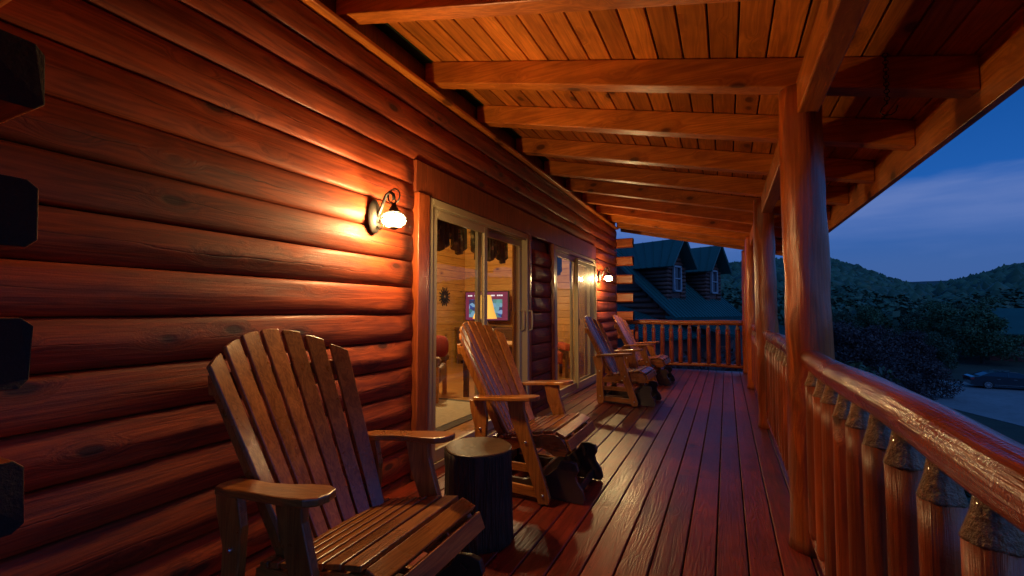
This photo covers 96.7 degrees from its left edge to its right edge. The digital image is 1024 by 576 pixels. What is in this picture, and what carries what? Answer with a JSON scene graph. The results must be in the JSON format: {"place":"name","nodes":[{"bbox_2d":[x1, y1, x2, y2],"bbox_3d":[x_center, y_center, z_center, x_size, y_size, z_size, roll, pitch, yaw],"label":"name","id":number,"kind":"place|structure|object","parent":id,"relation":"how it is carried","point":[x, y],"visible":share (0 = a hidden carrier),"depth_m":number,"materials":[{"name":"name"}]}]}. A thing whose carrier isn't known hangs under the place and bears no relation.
{"place":"outdoors","nodes":[
{"label":"outdoors","id":0,"kind":"place"},
{"bbox_2d":[0,0,634,575],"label":"log cabin","id":1,"kind":"object","parent":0,"point":[190,190],"visible":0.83,"depth_m":1.98,"materials":[{"name":"brown wood"}]},
{"bbox_2d":[368,188,406,233],"bbox_3d":[-0.762,-0.480,2.822,0.237,0.273,0.163,-1,-3,25],"label":"wall lantern","id":2,"kind":"object","parent":1,"relation":"attached to","point":[392,219],"depth_m":2.82,"materials":[{"name":"white glass"}]},
{"bbox_2d":[439,287,449,305],"bbox_3d":[-1.475,0.191,9.980,0.035,0.416,0.416,-1,-3,25],"label":"sunburst ornament","id":3,"kind":"object","parent":1,"relation":"attached to","point":[445,296],"visible":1,"depth_m":9.96,"materials":[{"name":"black metal"}]},
{"bbox_2d":[437,219,466,254],"bbox_3d":[-0.625,-0.523,3.969,0.064,0.424,0.905,-1,-3,25],"label":"valance","id":4,"kind":"object","parent":1,"relation":"attached to","point":[455,234],"visible":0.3,"depth_m":4.11,"materials":[{"name":"brown fabric"}]},
{"bbox_2d":[436,398,472,430],"bbox_3d":[-1.454,1.442,5.123,1.950,0.014,2.350,-1,-3,25],"label":"rug","id":5,"kind":"object","parent":1,"relation":"on","point":[451,413],"visible":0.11,"depth_m":5.22,"materials":[{"name":"beige carpet"}]},
{"bbox_2d":[436,353,448,402],"bbox_3d":[-1.331,1.059,6.188,0.848,0.886,0.860,0,-3,0],"label":"armchair","id":6,"kind":"object","parent":5,"relation":"on","point":[441,368],"visible":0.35,"depth_m":6.07,"materials":[{"name":"brown wood"}]},
{"bbox_2d":[436,335,448,356],"bbox_3d":[-1.055,0.812,6.322,0.350,0.310,0.140,0,-21,-10],"label":"pillow","id":7,"kind":"object","parent":6,"relation":"on","point":[442,346],"visible":0.51,"depth_m":6.28,"materials":[{"name":"red fabric"}]},
{"bbox_2d":[428,197,532,469],"bbox_3d":[-0.249,0.382,4.259,0.191,2.053,1.920,-1,-3,25],"label":"sliding door","id":8,"kind":"structure","parent":1,"relation":"in","point":[439,210],"depth_m":4.20,"materials":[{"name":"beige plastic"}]},
{"bbox_2d":[454,327,511,363],"bbox_3d":[-0.471,1.285,10.104,1.580,0.820,0.545,-1,-3,25],"label":"dresser","id":9,"kind":"object","parent":1,"relation":"on","point":[506,332],"visible":0.13,"depth_m":9.81,"materials":[{"name":"brown wood"}]},
{"bbox_2d":[465,291,509,326],"bbox_3d":[-0.565,0.475,10.179,1.100,0.800,0.240,-1,-3,25],"label":"television","id":10,"kind":"object","parent":9,"relation":"on","point":[501,302],"visible":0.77,"depth_m":10.05,"materials":[{"name":"multicoloured metal"}]},
{"bbox_2d":[463,341,511,396],"bbox_3d":[-0.221,1.138,6.411,0.800,0.750,0.600,-1,-3,25],"label":"desk","id":11,"kind":"object","parent":1,"relation":"on","point":[465,381],"visible":0.08,"depth_m":6.30,"materials":[{"name":"brown wood"}]},
{"bbox_2d":[470,230,507,263],"bbox_3d":[-0.229,-0.482,4.809,0.064,0.424,0.825,-1,-3,25],"label":"valance","id":12,"kind":"object","parent":1,"relation":"attached to","point":[497,249],"visible":0.48,"depth_m":4.82,"materials":[{"name":"brown fabric"}]},
{"bbox_2d":[245,367,822,575],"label":"deck","id":13,"kind":"structure","parent":1,"relation":"attached to","point":[694,481],"depth_m":2.88,"materials":[{"name":"brown wood"}]},
{"bbox_2d":[206,329,485,575],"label":"glider chair","id":14,"kind":"object","parent":13,"relation":"on","point":[369,532],"visible":1,"depth_m":1.72,"materials":[{"name":"brown wood"}]},
{"bbox_2d":[444,437,513,554],"bbox_3d":[-0.184,1.083,2.431,0.385,0.474,0.380,-1,-3,25],"label":"stump table","id":15,"kind":"object","parent":13,"relation":"on","point":[478,472],"visible":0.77,"depth_m":2.29,"materials":[{"name":"brown wood"}]},
{"bbox_2d":[457,321,603,504],"bbox_3d":[0.110,0.796,3.240,0.970,1.116,0.810,-1,-3,25],"label":"glider chair","id":16,"kind":"object","parent":13,"relation":"on","point":[503,399],"visible":0.89,"depth_m":3.08,"materials":[{"name":"brown wood"}]},
{"bbox_2d":[584,316,661,406],"bbox_3d":[1.454,0.937,6.095,0.970,1.116,0.810,-1,-3,27],"label":"glider chair","id":17,"kind":"object","parent":13,"relation":"on","point":[618,371],"visible":1,"depth_m":5.88,"materials":[{"name":"brown wood"}]},
{"bbox_2d":[613,315,674,385],"bbox_3d":[2.204,1.015,7.685,0.970,1.116,0.810,-1,-3,27],"label":"glider chair","id":18,"kind":"object","parent":13,"relation":"on","point":[664,376],"visible":0.71,"depth_m":7.55,"materials":[{"name":"brown wood"}]},
{"bbox_2d":[741,250,746,372],"bbox_3d":[4.558,0.451,8.780,0.230,2.362,0.229,1,-3,-23],"label":"porch post","id":19,"kind":"object","parent":13,"relation":"on","point":[744,348],"visible":0.31,"depth_m":8.76,"materials":[{"name":"brown wood"}]},
{"bbox_2d":[626,319,742,368],"bbox_3d":[3.436,1.115,9.280,2.320,0.944,0.110,-1,-3,25],"label":"deck railing","id":20,"kind":"object","parent":19,"relation":"attached to","point":[689,323],"visible":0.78,"depth_m":9.14,"materials":[{"name":"brown wood"}]},
{"bbox_2d":[745,235,754,389],"bbox_3d":[3.748,0.366,7.062,0.238,2.362,0.232,-1,-3,25],"label":"porch post","id":21,"kind":"object","parent":13,"relation":"on","point":[749,292],"visible":0.45,"depth_m":7.02,"materials":[{"name":"brown wood"}]},
{"bbox_2d":[753,198,778,429],"bbox_3d":[2.656,0.251,4.739,0.232,2.363,0.235,-1,-3,25],"label":"porch post","id":22,"kind":"object","parent":13,"relation":"on","point":[765,290],"visible":0.75,"depth_m":4.68,"materials":[{"name":"brown wood"}]},
{"bbox_2d":[750,323,757,394],"bbox_3d":[3.200,0.948,5.870,0.111,0.947,2.421,-1,-3,25],"label":"deck railing","id":23,"kind":"object","parent":22,"relation":"attached to","point":[754,361],"visible":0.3,"depth_m":6.32,"materials":[{"name":"brown wood"}]},
{"bbox_2d":[778,83,834,558],"bbox_3d":[1.529,0.134,2.356,0.229,2.362,0.233,-1,-3,25],"label":"porch post","id":24,"kind":"object","parent":13,"relation":"on","point":[807,273],"visible":0.73,"depth_m":2.29,"materials":[{"name":"brown wood"}]},
{"bbox_2d":[762,329,788,478],"bbox_3d":[2.085,0.831,3.508,0.108,0.942,2.472,-1,-3,25],"label":"deck railing","id":25,"kind":"object","parent":24,"relation":"attached to","point":[776,391],"visible":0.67,"depth_m":3.43,"materials":[{"name":"brown wood"}]},
{"bbox_2d":[799,350,1023,575],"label":"deck railing","id":26,"kind":"object","parent":24,"relation":"attached to","point":[894,470],"visible":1,"depth_m":1.05,"materials":[{"name":"brown wood"}]},
{"bbox_2d":[557,257,561,275],"bbox_3d":[0.550,-0.401,6.463,0.064,0.424,0.905,-1,-3,25],"label":"valance","id":27,"kind":"object","parent":1,"relation":"attached to","point":[559,265],"visible":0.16,"depth_m":6.74,"materials":[{"name":"blue fabric"}]},
{"bbox_2d":[557,330,569,377],"bbox_3d":[0.599,1.171,8.463,0.860,0.886,0.848,0,-3,-5],"label":"armchair","id":28,"kind":"object","parent":1,"relation":"on","point":[564,350],"visible":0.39,"depth_m":8.10,"materials":[{"name":"orange fabric"}]},
{"bbox_2d":[555,245,596,399],"bbox_3d":[0.944,0.507,6.811,0.175,2.053,2.040,-1,-3,25],"label":"sliding door","id":29,"kind":"structure","parent":1,"relation":"in","point":[584,267],"depth_m":6.83,"materials":[{"name":"beige plastic"}]},
{"bbox_2d":[599,267,612,282],"bbox_3d":[1.637,-0.229,7.915,0.237,0.273,0.163,-1,-3,25],"label":"wall lantern","id":30,"kind":"object","parent":1,"relation":"attached to","point":[608,277],"depth_m":7.90,"materials":[{"name":"white glass"}]},
{"bbox_2d":[336,0,1023,255],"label":"porch roof","id":31,"kind":"structure","parent":1,"relation":"attached to","point":[657,118],"depth_m":2.88,"materials":[{"name":"brown wood"}]},
{"bbox_2d":[880,53,898,115],"bbox_3d":[1.873,-1.017,2.266,0.075,0.323,0.026,-1,-3,25],"label":"hanging chain","id":32,"kind":"object","parent":31,"relation":"hanging from","point":[885,57],"visible":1,"depth_m":2.27,"materials":[{"name":"black metal"}]},
{"bbox_2d":[473,295,496,325],"bbox_3d":[-0.478,0.498,8.035,0.430,0.745,0.430,-1,-3,25],"label":"table lamp","id":33,"kind":"object","parent":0,"point":[491,314],"visible":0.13,"depth_m":7.93,"materials":[{"name":"gold fabric"}]},
{"bbox_2d":[615,86,1023,281],"label":"sky","id":34,"kind":"structure","parent":0,"point":[958,213],"materials":[{"name":"blue"}]},
{"bbox_2d":[734,337,1023,505],"bbox_3d":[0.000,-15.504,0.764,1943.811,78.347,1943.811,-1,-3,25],"label":"ground","id":35,"kind":"structure","parent":0,"point":[969,365],"depth_m":49.68,"materials":[{"name":"green plant"}]},
{"bbox_2d":[643,349,708,369],"bbox_3d":[4.658,4.718,12.350,6.130,6.144,5.455,1,-3,-27],"label":"leafy shrub","id":36,"kind":"object","parent":35,"relation":"on","point":[686,359],"depth_m":13.03,"materials":[{"name":"green plant"}]},
{"bbox_2d":[616,239,784,370],"bbox_3d":[6.550,2.708,22.819,11.330,10.145,11.614,2,-4,-41],"label":"neighbour cabin","id":37,"kind":"object","parent":35,"relation":"on","point":[677,280],"visible":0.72,"depth_m":22.05,"materials":[{"name":"brown wood"}]},
{"bbox_2d":[672,265,681,291],"bbox_3d":[7.947,-0.448,21.910,0.720,1.250,0.120,2,-4,-41],"label":"window","id":38,"kind":"structure","parent":37,"relation":"in","point":[676,270],"depth_m":21.93,"materials":[{"name":"paint"}]},
{"bbox_2d":[710,270,717,293],"bbox_3d":[10.850,-0.323,24.450,0.720,1.250,0.120,2,-4,-41],"label":"window","id":39,"kind":"structure","parent":37,"relation":"in","point":[714,274],"depth_m":24.47,"materials":[{"name":"paint"}]},
{"bbox_2d":[699,331,742,371],"bbox_3d":[7.074,4.530,12.693,6.620,6.635,5.891,-2,-3,32],"label":"leafy shrub","id":40,"kind":"object","parent":35,"relation":"on","point":[723,355],"visible":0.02,"depth_m":12.71,"materials":[{"name":"green plant"}]},
{"bbox_2d":[832,311,863,336],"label":"broadleaf tree","id":41,"kind":"object","parent":35,"relation":"on","point":[842,317],"visible":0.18,"depth_m":71.01,"materials":[{"name":"green plant"}]},
{"bbox_2d":[841,300,857,309],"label":"broadleaf tree","id":42,"kind":"object","parent":35,"relation":"on","point":[852,302],"visible":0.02,"depth_m":103.30,"materials":[{"name":"green plant"}]},
{"bbox_2d":[833,321,897,368],"bbox_3d":[28.935,5.797,39.985,5.971,6.204,6.987,1,-3,-23],"label":"purple leaf tree","id":43,"kind":"object","parent":35,"relation":"on","point":[852,344],"visible":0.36,"depth_m":38.34,"materials":[{"name":"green plant"}]},
{"bbox_2d":[848,304,892,332],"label":"broadleaf tree","id":44,"kind":"object","parent":35,"relation":"on","point":[873,316],"visible":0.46,"depth_m":82.90,"materials":[{"name":"green plant"}]},
{"bbox_2d":[719,257,1023,303],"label":"forest","id":45,"kind":"object","parent":35,"relation":"on","point":[1004,276],"visible":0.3,"depth_m":208.38,"materials":[{"name":"green plant"}]},
{"bbox_2d":[720,271,1023,334],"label":"woods","id":46,"kind":"object","parent":35,"relation":"on","point":[883,302],"visible":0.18,"depth_m":112.73,"materials":[{"name":"green plant"}]},
{"bbox_2d":[842,323,910,372],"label":"purple leaf tree","id":47,"kind":"object","parent":35,"relation":"on","point":[888,342],"visible":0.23,"depth_m":42.73,"materials":[{"name":"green plant"}]},
{"bbox_2d":[836,360,971,502],"bbox_3d":[10.722,4.870,13.841,6.006,5.336,5.197,2,-3,-35],"label":"bush","id":48,"kind":"object","parent":35,"relation":"on","point":[854,363],"depth_m":13.61,"materials":[{"name":"green plant"}]},
{"bbox_2d":[872,360,937,400],"bbox_3d":[25.450,6.662,30.668,4.364,3.641,4.904,2,-4,-40],"label":"leafy shrub","id":49,"kind":"object","parent":35,"relation":"on","point":[913,382],"visible":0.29,"depth_m":29.73,"materials":[{"name":"green plant"}]},
{"bbox_2d":[886,328,944,370],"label":"purple leaf tree","id":50,"kind":"object","parent":35,"relation":"on","point":[909,346],"visible":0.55,"depth_m":46.93,"materials":[{"name":"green plant"}]},
{"bbox_2d":[889,353,964,397],"bbox_3d":[31.501,6.907,35.641,4.904,3.641,4.364,0,-3,8],"label":"leafy shrub","id":51,"kind":"object","parent":35,"relation":"on","point":[923,369],"visible":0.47,"depth_m":34.68,"materials":[{"name":"green plant"}]},
{"bbox_2d":[917,300,939,312],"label":"broadleaf tree","id":52,"kind":"object","parent":35,"relation":"on","point":[926,306],"visible":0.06,"depth_m":99.96,"materials":[{"name":"green plant"}]},
{"bbox_2d":[915,331,958,369],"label":"broadleaf tree","id":53,"kind":"object","parent":35,"relation":"on","point":[945,354],"visible":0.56,"depth_m":50.29,"materials":[{"name":"green plant"}]},
{"bbox_2d":[908,301,988,354],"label":"broadleaf tree","id":54,"kind":"object","parent":35,"relation":"on","point":[938,314],"visible":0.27,"depth_m":61.65,"materials":[{"name":"green plant"}]},
{"bbox_2d":[940,301,1023,363],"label":"broadleaf tree","id":55,"kind":"object","parent":35,"relation":"on","point":[978,331],"visible":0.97,"depth_m":54.47,"materials":[{"name":"green plant"}]},
{"bbox_2d":[977,296,1011,307],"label":"broadleaf tree","id":56,"kind":"object","parent":35,"relation":"on","point":[987,300],"visible":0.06,"depth_m":91.35,"materials":[{"name":"green plant"}]},
{"bbox_2d":[985,308,1023,361],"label":"house","id":57,"kind":"structure","parent":35,"relation":"on","point":[1014,317],"depth_m":57.82,"materials":[{"name":"green metal"}]},
{"bbox_2d":[911,280,947,284],"bbox_3d":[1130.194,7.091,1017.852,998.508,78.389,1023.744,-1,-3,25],"label":"hills","id":58,"kind":"structure","parent":0,"point":[926,282],"depth_m":1087.95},
{"bbox_2d":[924,379,1023,426],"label":"road","id":59,"kind":"structure","parent":0,"point":[1004,404],"depth_m":33.17,"materials":[{"name":"grey asphalt"}]},
{"bbox_2d":[962,370,1023,388],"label":"parked car","id":60,"kind":"object","parent":59,"relation":"on","point":[988,379],"visible":1,"depth_m":38.43,"materials":[{"name":"paint"}]}
]}

